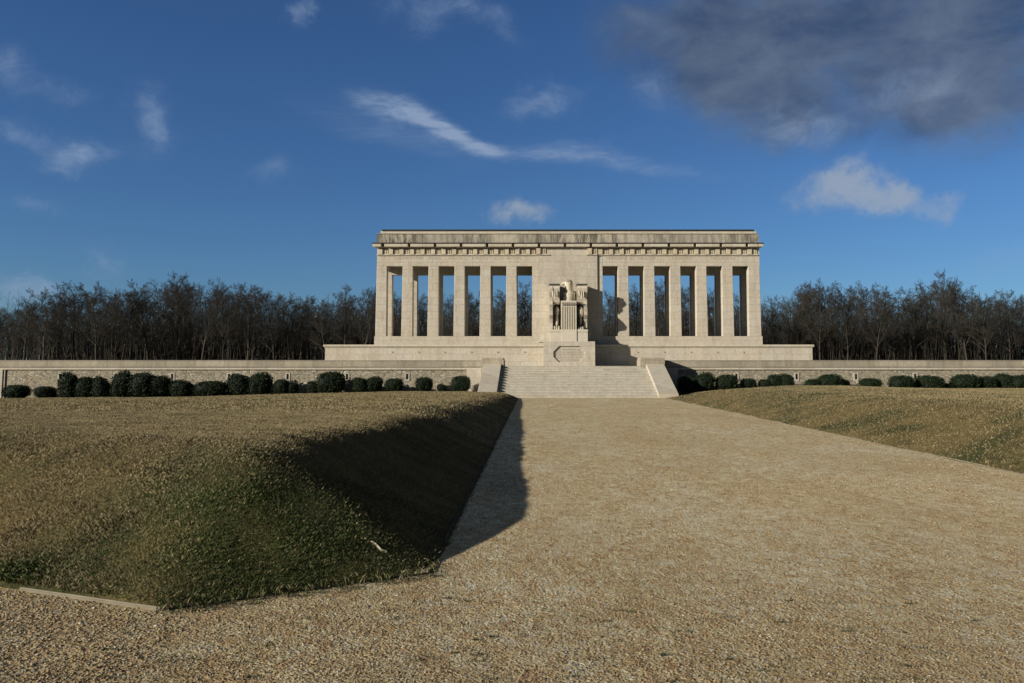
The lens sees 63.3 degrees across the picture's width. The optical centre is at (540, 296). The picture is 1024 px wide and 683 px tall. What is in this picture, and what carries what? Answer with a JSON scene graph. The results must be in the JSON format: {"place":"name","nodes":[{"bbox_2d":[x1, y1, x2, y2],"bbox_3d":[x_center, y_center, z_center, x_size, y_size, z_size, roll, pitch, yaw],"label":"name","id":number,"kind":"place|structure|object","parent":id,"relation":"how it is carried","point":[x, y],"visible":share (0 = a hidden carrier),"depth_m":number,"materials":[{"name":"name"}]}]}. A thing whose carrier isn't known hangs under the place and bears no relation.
{"place":"outdoors","nodes":[
{"label":"outdoors","id":0,"kind":"place"},
{"bbox_2d":[0,391,516,607],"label":"lawn","id":1,"kind":"structure","parent":0,"point":[15,585],"depth_m":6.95,"materials":[{"name":"green plant"}]},
{"bbox_2d":[0,384,32,397],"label":"shrub","id":2,"kind":"object","parent":1,"relation":"on","point":[16,391],"visible":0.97,"depth_m":51.63,"materials":[{"name":"green plant"}]},
{"bbox_2d":[31,386,58,397],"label":"shrub","id":3,"kind":"object","parent":1,"relation":"on","point":[44,391],"visible":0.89,"depth_m":51.83,"materials":[{"name":"green plant"}]},
{"bbox_2d":[57,371,78,397],"bbox_3d":[-29.682,5.504,52.130,1.310,1.864,1.370,0,-5,0],"label":"shrub","id":4,"kind":"object","parent":1,"relation":"on","point":[65,385],"visible":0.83,"depth_m":51.70,"materials":[{"name":"green plant"}]},
{"bbox_2d":[73,376,92,397],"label":"shrub","id":5,"kind":"object","parent":1,"relation":"on","point":[82,386],"visible":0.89,"depth_m":51.74,"materials":[{"name":"green plant"}]},
{"bbox_2d":[90,376,109,396],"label":"shrub","id":6,"kind":"object","parent":1,"relation":"on","point":[99,387],"visible":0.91,"depth_m":51.81,"materials":[{"name":"green plant"}]},
{"bbox_2d":[109,370,132,396],"bbox_3d":[-26.323,5.496,52.126,1.498,1.957,1.451,0,-5,0],"label":"shrub","id":7,"kind":"object","parent":1,"relation":"on","point":[118,385],"visible":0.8,"depth_m":51.71,"materials":[{"name":"green plant"}]},
{"bbox_2d":[126,371,154,396],"bbox_3d":[-25.049,5.566,52.141,1.943,1.844,1.832,0,-5,0],"label":"shrub","id":8,"kind":"object","parent":1,"relation":"on","point":[138,383],"visible":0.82,"depth_m":51.55,"materials":[{"name":"green plant"}]},
{"bbox_2d":[146,374,172,396],"bbox_3d":[-23.978,5.646,52.185,1.574,1.558,1.534,0,-5,0],"label":"shrub","id":9,"kind":"object","parent":1,"relation":"on","point":[158,385],"visible":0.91,"depth_m":51.76,"materials":[{"name":"green plant"}]},
{"bbox_2d":[169,378,192,396],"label":"shrub","id":10,"kind":"object","parent":1,"relation":"on","point":[180,387],"visible":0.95,"depth_m":51.59,"materials":[{"name":"green plant"}]},
{"bbox_2d":[192,380,227,395],"bbox_3d":[-20.699,5.779,52.051,2.354,1.175,1.931,0,-5,0],"label":"shrub","id":11,"kind":"object","parent":1,"relation":"on","point":[212,388],"visible":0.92,"depth_m":51.47,"materials":[{"name":"green plant"}]},
{"bbox_2d":[225,373,248,394],"bbox_3d":[-18.986,5.540,52.249,1.860,1.646,1.742,0,-5,0],"label":"shrub","id":12,"kind":"object","parent":1,"relation":"on","point":[236,384],"visible":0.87,"depth_m":51.77,"materials":[{"name":"green plant"}]},
{"bbox_2d":[246,371,273,394],"bbox_3d":[-17.745,5.505,52.277,1.728,1.754,1.673,0,-5,0],"label":"shrub","id":13,"kind":"object","parent":1,"relation":"on","point":[259,383],"visible":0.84,"depth_m":51.82,"materials":[{"name":"green plant"}]},
{"bbox_2d":[273,378,288,393],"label":"shrub","id":14,"kind":"object","parent":1,"relation":"on","point":[280,386],"visible":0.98,"depth_m":51.80,"materials":[{"name":"green plant"}]},
{"bbox_2d":[314,371,347,392],"bbox_3d":[-13.243,5.428,52.226,2.057,1.634,1.931,0,-5,0],"label":"shrub","id":15,"kind":"object","parent":1,"relation":"on","point":[330,382],"visible":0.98,"depth_m":51.65,"materials":[{"name":"green plant"}]},
{"bbox_2d":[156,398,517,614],"bbox_3d":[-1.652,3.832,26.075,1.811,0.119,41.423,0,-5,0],"label":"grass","id":16,"kind":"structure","parent":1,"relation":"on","point":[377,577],"depth_m":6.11,"materials":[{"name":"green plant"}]},
{"bbox_2d":[351,377,366,391],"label":"shrub","id":17,"kind":"object","parent":1,"relation":"on","point":[359,384],"visible":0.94,"depth_m":51.82,"materials":[{"name":"green plant"}]},
{"bbox_2d":[366,376,382,391],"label":"shrub","id":18,"kind":"object","parent":1,"relation":"on","point":[374,383],"visible":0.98,"depth_m":51.93,"materials":[{"name":"green plant"}]},
{"bbox_2d":[383,378,403,391],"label":"shrub","id":19,"kind":"object","parent":1,"relation":"on","point":[393,384],"visible":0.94,"depth_m":51.84,"materials":[{"name":"green plant"}]},
{"bbox_2d":[415,376,432,390],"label":"shrub","id":20,"kind":"object","parent":1,"relation":"on","point":[424,384],"visible":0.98,"depth_m":51.88,"materials":[{"name":"green plant"}]},
{"bbox_2d":[450,375,470,391],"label":"shrub","id":21,"kind":"object","parent":1,"relation":"on","point":[460,383],"visible":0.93,"depth_m":51.82,"materials":[{"name":"green plant"}]},
{"bbox_2d":[0,398,1023,682],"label":"gravel path","id":22,"kind":"structure","parent":0,"point":[622,532],"depth_m":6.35,"materials":[{"name":"beige gravel"}]},
{"bbox_2d":[19,587,161,610],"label":"lawn kerb","id":23,"kind":"structure","parent":22,"relation":"on","point":[95,599],"depth_m":5.75,"materials":[{"name":"stone"}]},
{"bbox_2d":[167,572,428,609],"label":"lawn kerb","id":24,"kind":"structure","parent":22,"relation":"on","point":[201,604],"depth_m":5.87,"materials":[{"name":"stone"}]},
{"bbox_2d":[429,399,517,572],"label":"lawn kerb","id":25,"kind":"structure","parent":22,"relation":"on","point":[453,524],"depth_m":9.28,"materials":[{"name":"stone"}]},
{"bbox_2d":[20,573,1021,682],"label":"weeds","id":26,"kind":"object","parent":22,"relation":"on","point":[490,636],"visible":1,"depth_m":5.28,"materials":[{"name":"green plant"}]},
{"bbox_2d":[478,358,678,397],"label":"staircase","id":27,"kind":"structure","parent":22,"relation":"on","point":[647,378],"depth_m":49.26,"materials":[{"name":"stone"}]},
{"bbox_2d":[475,403,1023,492],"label":"loose gravel","id":28,"kind":"structure","parent":22,"relation":"on","point":[779,447],"depth_m":14.47,"materials":[{"name":"beige gravel"}]},
{"bbox_2d":[667,398,1023,474],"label":"lawn kerb","id":29,"kind":"structure","parent":22,"relation":"on","point":[882,444],"depth_m":16.81,"materials":[{"name":"stone"}]},
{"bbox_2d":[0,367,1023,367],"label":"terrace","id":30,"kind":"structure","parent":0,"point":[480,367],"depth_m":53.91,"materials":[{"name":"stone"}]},
{"bbox_2d":[323,229,813,365],"bbox_3d":[2.097,0.327,65.747,37.047,10.971,5.690,0,-5,0],"label":"colonnade monument","id":31,"kind":"object","parent":30,"relation":"on","point":[545,258],"visible":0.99,"depth_m":64.34,"materials":[{"name":"stone"}]},
{"bbox_2d":[543,329,594,365],"bbox_3d":[2.060,3.888,62.190,3.777,2.756,3.085,0,-5,0],"label":"pedestal","id":32,"kind":"object","parent":30,"relation":"on","point":[568,347],"visible":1,"depth_m":60.69,"materials":[{"name":"stone"}]},
{"bbox_2d":[549,280,586,330],"bbox_3d":[2.060,0.646,63.204,2.898,3.889,1.639,0,-5,0],"label":"eagle statue","id":33,"kind":"object","parent":32,"relation":"on","point":[570,302],"visible":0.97,"depth_m":62.63,"materials":[{"name":"stone"}]},
{"bbox_2d":[0,0,1023,358],"label":"sky","id":34,"kind":"structure","parent":0,"point":[266,144],"materials":[{"name":"blue"}]},
{"bbox_2d":[669,385,1023,474],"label":"lawn","id":35,"kind":"structure","parent":0,"point":[1017,435],"depth_m":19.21,"materials":[{"name":"green plant"}]},
{"bbox_2d":[677,375,697,392],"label":"shrub","id":36,"kind":"object","parent":35,"relation":"on","point":[686,384],"visible":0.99,"depth_m":51.83,"materials":[{"name":"green plant"}]},
{"bbox_2d":[695,371,715,391],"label":"shrub","id":37,"kind":"object","parent":35,"relation":"on","point":[705,381],"visible":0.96,"depth_m":51.79,"materials":[{"name":"green plant"}]},
{"bbox_2d":[715,374,738,389],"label":"shrub","id":38,"kind":"object","parent":35,"relation":"on","point":[724,381],"visible":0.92,"depth_m":51.63,"materials":[{"name":"green plant"}]},
{"bbox_2d":[816,373,846,385],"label":"shrub","id":39,"kind":"object","parent":35,"relation":"on","point":[829,379],"visible":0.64,"depth_m":51.58,"materials":[{"name":"green plant"}]},
{"bbox_2d":[886,375,915,387],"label":"shrub","id":40,"kind":"object","parent":35,"relation":"on","point":[902,381],"visible":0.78,"depth_m":51.74,"materials":[{"name":"green plant"}]},
{"bbox_2d":[914,375,948,387],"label":"shrub","id":41,"kind":"object","parent":35,"relation":"on","point":[928,381],"visible":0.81,"depth_m":51.79,"materials":[{"name":"green plant"}]},
{"bbox_2d":[949,373,981,387],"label":"shrub","id":42,"kind":"object","parent":35,"relation":"on","point":[966,381],"visible":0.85,"depth_m":51.63,"materials":[{"name":"green plant"}]},
{"bbox_2d":[978,376,997,387],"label":"shrub","id":43,"kind":"object","parent":35,"relation":"on","point":[988,382],"visible":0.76,"depth_m":51.70,"materials":[{"name":"green plant"}]},
{"bbox_2d":[992,373,1012,387],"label":"shrub","id":44,"kind":"object","parent":35,"relation":"on","point":[1004,380],"visible":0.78,"depth_m":51.93,"materials":[{"name":"green plant"}]},
{"bbox_3d":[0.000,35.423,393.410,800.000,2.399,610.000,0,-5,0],"label":"woodland floor","id":45,"kind":"structure","parent":0,"visible":0},
{"bbox_2d":[0,309,15,350],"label":"bare tree","id":46,"kind":"object","parent":45,"relation":"on","point":[3,329],"visible":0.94,"depth_m":104.90,"materials":[{"name":"grey plant"}]},
{"bbox_2d":[7,297,48,359],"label":"bare tree","id":47,"kind":"object","parent":45,"relation":"on","point":[27,326],"visible":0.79,"depth_m":102.78,"materials":[{"name":"grey plant"}]},
{"bbox_2d":[19,288,65,359],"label":"bare tree","id":48,"kind":"object","parent":45,"relation":"on","point":[43,311],"visible":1,"depth_m":101.53,"materials":[{"name":"grey plant"}]},
{"bbox_2d":[31,283,80,358],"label":"bare tree","id":49,"kind":"object","parent":45,"relation":"on","point":[67,309],"visible":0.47,"depth_m":110.12,"materials":[{"name":"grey plant"}]},
{"bbox_2d":[49,279,91,359],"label":"bare tree","id":50,"kind":"object","parent":45,"relation":"on","point":[74,299],"visible":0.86,"depth_m":104.07,"materials":[{"name":"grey plant"}]},
{"bbox_2d":[65,290,107,359],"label":"bare tree","id":51,"kind":"object","parent":45,"relation":"on","point":[88,293],"visible":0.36,"depth_m":111.12,"materials":[{"name":"grey plant"}]},
{"bbox_2d":[66,281,123,359],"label":"bare tree","id":52,"kind":"object","parent":45,"relation":"on","point":[99,331],"visible":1,"depth_m":100.26,"materials":[{"name":"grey plant"}]},
{"bbox_2d":[91,288,136,354],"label":"bare tree","id":53,"kind":"object","parent":45,"relation":"on","point":[114,303],"visible":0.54,"depth_m":111.21,"materials":[{"name":"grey plant"}]},
{"bbox_2d":[110,288,148,359],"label":"bare tree","id":54,"kind":"object","parent":45,"relation":"on","point":[135,313],"visible":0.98,"depth_m":101.88,"materials":[{"name":"grey plant"}]},
{"bbox_2d":[119,278,177,359],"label":"bare tree","id":55,"kind":"object","parent":45,"relation":"on","point":[149,311],"visible":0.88,"depth_m":102.96,"materials":[{"name":"grey plant"}]},
{"bbox_2d":[145,271,200,359],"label":"bare tree","id":56,"kind":"object","parent":45,"relation":"on","point":[179,315],"visible":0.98,"depth_m":103.82,"materials":[{"name":"grey plant"}]},
{"bbox_2d":[152,283,204,351],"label":"bare tree","id":57,"kind":"object","parent":45,"relation":"on","point":[188,311],"visible":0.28,"depth_m":113.43,"materials":[{"name":"grey plant"}]},
{"bbox_2d":[163,276,207,350],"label":"bare tree","id":58,"kind":"object","parent":45,"relation":"on","point":[183,321],"visible":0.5,"depth_m":111.52,"materials":[{"name":"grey plant"}]},
{"bbox_2d":[186,278,230,359],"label":"bare tree","id":59,"kind":"object","parent":45,"relation":"on","point":[205,315],"visible":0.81,"depth_m":103.98,"materials":[{"name":"grey plant"}]},
{"bbox_2d":[197,291,236,358],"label":"bare tree","id":60,"kind":"object","parent":45,"relation":"on","point":[218,323],"visible":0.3,"depth_m":111.00,"materials":[{"name":"grey plant"}]},
{"bbox_2d":[204,287,244,359],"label":"bare tree","id":61,"kind":"object","parent":45,"relation":"on","point":[221,314],"visible":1,"depth_m":101.29,"materials":[{"name":"grey plant"}]},
{"bbox_2d":[217,283,257,359],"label":"bare tree","id":62,"kind":"object","parent":45,"relation":"on","point":[239,311],"visible":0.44,"depth_m":111.17,"materials":[{"name":"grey plant"}]},
{"bbox_2d":[230,282,271,359],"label":"bare tree","id":63,"kind":"object","parent":45,"relation":"on","point":[242,286],"visible":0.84,"depth_m":104.36,"materials":[{"name":"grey plant"}]},
{"bbox_2d":[237,285,279,358],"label":"bare tree","id":64,"kind":"object","parent":45,"relation":"on","point":[261,288],"visible":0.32,"depth_m":114.15,"materials":[{"name":"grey plant"}]},
{"bbox_2d":[245,287,289,359],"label":"bare tree","id":65,"kind":"object","parent":45,"relation":"on","point":[269,319],"visible":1,"depth_m":102.10,"materials":[{"name":"grey plant"}]},
{"bbox_2d":[271,293,306,352],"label":"bare tree","id":66,"kind":"object","parent":45,"relation":"on","point":[286,307],"visible":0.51,"depth_m":111.37,"materials":[{"name":"grey plant"}]},
{"bbox_2d":[282,296,317,359],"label":"bare tree","id":67,"kind":"object","parent":45,"relation":"on","point":[303,321],"visible":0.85,"depth_m":105.34,"materials":[{"name":"grey plant"}]},
{"bbox_2d":[305,296,347,352],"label":"bare tree","id":68,"kind":"object","parent":45,"relation":"on","point":[315,342],"visible":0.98,"depth_m":102.44,"materials":[{"name":"grey plant"}]},
{"bbox_2d":[326,284,364,344],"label":"bare tree","id":69,"kind":"object","parent":45,"relation":"on","point":[348,305],"visible":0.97,"depth_m":102.86,"materials":[{"name":"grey plant"}]},
{"bbox_2d":[348,285,375,344],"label":"bare tree","id":70,"kind":"object","parent":45,"relation":"on","point":[371,312],"visible":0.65,"depth_m":101.48,"materials":[{"name":"grey plant"}]},
{"bbox_2d":[349,287,375,344],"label":"bare tree","id":71,"kind":"object","parent":45,"relation":"on","point":[366,310],"visible":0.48,"depth_m":109.85,"materials":[{"name":"grey plant"}]},
{"bbox_2d":[371,291,401,335],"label":"bare tree","id":72,"kind":"object","parent":45,"relation":"on","point":[395,302],"visible":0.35,"depth_m":99.59,"materials":[{"name":"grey plant"}]},
{"bbox_2d":[418,293,427,335],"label":"bare tree","id":73,"kind":"object","parent":45,"relation":"on","point":[421,318],"visible":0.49,"depth_m":102.36,"materials":[{"name":"grey plant"}]},
{"bbox_2d":[443,295,479,335],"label":"bare tree","id":74,"kind":"object","parent":45,"relation":"on","point":[451,312],"visible":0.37,"depth_m":99.26,"materials":[{"name":"grey plant"}]},
{"bbox_2d":[468,289,479,335],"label":"bare tree","id":75,"kind":"object","parent":45,"relation":"on","point":[473,313],"visible":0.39,"depth_m":102.58,"materials":[{"name":"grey plant"}]},
{"bbox_2d":[477,289,520,335],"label":"bare tree","id":76,"kind":"object","parent":45,"relation":"on","point":[502,304],"visible":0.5,"depth_m":100.31,"materials":[{"name":"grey plant"}]},
{"bbox_2d":[0,277,1023,359],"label":"deep woodland","id":77,"kind":"object","parent":45,"relation":"on","point":[157,350],"visible":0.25,"depth_m":109.40,"materials":[{"name":"brown plant"}]},
{"bbox_2d":[503,281,531,335],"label":"bare tree","id":78,"kind":"object","parent":45,"relation":"on","point":[522,308],"visible":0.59,"depth_m":101.69,"materials":[{"name":"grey plant"}]},
{"bbox_2d":[603,290,614,335],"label":"bare tree","id":79,"kind":"object","parent":45,"relation":"on","point":[610,311],"visible":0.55,"depth_m":99.11,"materials":[{"name":"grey plant"}]},
{"bbox_2d":[610,284,655,335],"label":"bare tree","id":80,"kind":"object","parent":45,"relation":"on","point":[637,303],"visible":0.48,"depth_m":101.46,"materials":[{"name":"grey plant"}]},
{"bbox_2d":[637,278,664,335],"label":"bare tree","id":81,"kind":"object","parent":45,"relation":"on","point":[657,320],"visible":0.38,"depth_m":98.06,"materials":[{"name":"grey plant"}]},
{"bbox_2d":[661,285,689,335],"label":"bare tree","id":82,"kind":"object","parent":45,"relation":"on","point":[684,325],"visible":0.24,"depth_m":102.67,"materials":[{"name":"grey plant"}]},
{"bbox_2d":[761,295,791,344],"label":"bare tree","id":83,"kind":"object","parent":45,"relation":"on","point":[769,323],"visible":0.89,"depth_m":103.21,"materials":[{"name":"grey plant"}]},
{"bbox_2d":[775,294,811,344],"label":"bare tree","id":84,"kind":"object","parent":45,"relation":"on","point":[797,297],"visible":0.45,"depth_m":109.64,"materials":[{"name":"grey plant"}]},
{"bbox_2d":[779,285,820,344],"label":"bare tree","id":85,"kind":"object","parent":45,"relation":"on","point":[805,306],"visible":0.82,"depth_m":104.35,"materials":[{"name":"grey plant"}]},
{"bbox_2d":[793,278,844,359],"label":"bare tree","id":86,"kind":"object","parent":45,"relation":"on","point":[820,307],"visible":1,"depth_m":102.07,"materials":[{"name":"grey plant"}]},
{"bbox_2d":[810,286,851,358],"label":"bare tree","id":87,"kind":"object","parent":45,"relation":"on","point":[831,333],"visible":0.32,"depth_m":111.53,"materials":[{"name":"grey plant"}]},
{"bbox_2d":[829,284,867,359],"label":"bare tree","id":88,"kind":"object","parent":45,"relation":"on","point":[845,306],"visible":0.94,"depth_m":103.08,"materials":[{"name":"grey plant"}]},
{"bbox_2d":[842,280,884,358],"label":"bare tree","id":89,"kind":"object","parent":45,"relation":"on","point":[865,309],"visible":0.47,"depth_m":112.69,"materials":[{"name":"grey plant"}]},
{"bbox_2d":[857,286,911,359],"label":"bare tree","id":90,"kind":"object","parent":45,"relation":"on","point":[882,318],"visible":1,"depth_m":102.10,"materials":[{"name":"grey plant"}]},
{"bbox_2d":[876,302,908,359],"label":"bare tree","id":91,"kind":"object","parent":45,"relation":"on","point":[894,329],"visible":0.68,"depth_m":104.64,"materials":[{"name":"grey plant"}]},
{"bbox_2d":[886,286,939,359],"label":"bare tree","id":92,"kind":"object","parent":45,"relation":"on","point":[907,305],"visible":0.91,"depth_m":105.66,"materials":[{"name":"grey plant"}]},
{"bbox_2d":[892,294,934,359],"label":"bare tree","id":93,"kind":"object","parent":45,"relation":"on","point":[914,322],"visible":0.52,"depth_m":109.78,"materials":[{"name":"grey plant"}]},
{"bbox_2d":[913,279,951,359],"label":"bare tree","id":94,"kind":"object","parent":45,"relation":"on","point":[923,289],"visible":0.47,"depth_m":111.94,"materials":[{"name":"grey plant"}]},
{"bbox_2d":[913,269,969,359],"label":"bare tree","id":95,"kind":"object","parent":45,"relation":"on","point":[940,311],"visible":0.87,"depth_m":104.95,"materials":[{"name":"brown plant"}]},
{"bbox_2d":[939,285,977,349],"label":"bare tree","id":96,"kind":"object","parent":45,"relation":"on","point":[962,297],"visible":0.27,"depth_m":113.00,"materials":[{"name":"brown plant"}]},
{"bbox_2d":[936,276,984,359],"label":"bare tree","id":97,"kind":"object","parent":45,"relation":"on","point":[954,294],"visible":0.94,"depth_m":103.50,"materials":[{"name":"brown plant"}]},
{"bbox_2d":[957,295,995,359],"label":"bare tree","id":98,"kind":"object","parent":45,"relation":"on","point":[973,301],"visible":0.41,"depth_m":110.58,"materials":[{"name":"brown plant"}]},
{"bbox_2d":[959,292,1005,359],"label":"bare tree","id":99,"kind":"object","parent":45,"relation":"on","point":[979,305],"visible":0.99,"depth_m":100.84,"materials":[{"name":"brown plant"}]},
{"bbox_2d":[982,295,1017,351],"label":"bare tree","id":100,"kind":"object","parent":45,"relation":"on","point":[987,305],"visible":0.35,"depth_m":114.13,"materials":[{"name":"brown plant"}]},
{"bbox_2d":[985,288,1023,359],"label":"bare tree","id":101,"kind":"object","parent":45,"relation":"on","point":[1008,325],"visible":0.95,"depth_m":102.35,"materials":[{"name":"brown plant"}]},
{"label":"ground","id":102,"kind":"structure","parent":0,"visible":0},
{"bbox_2d":[0,360,480,397],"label":"retaining wall","id":103,"kind":"structure","parent":102,"relation":"on","point":[32,378],"depth_m":53.44,"materials":[{"name":"grey stone"}]},
{"bbox_2d":[665,360,1023,392],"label":"retaining wall","id":104,"kind":"structure","parent":102,"relation":"on","point":[852,376],"depth_m":53.44,"materials":[{"name":"grey stone"}]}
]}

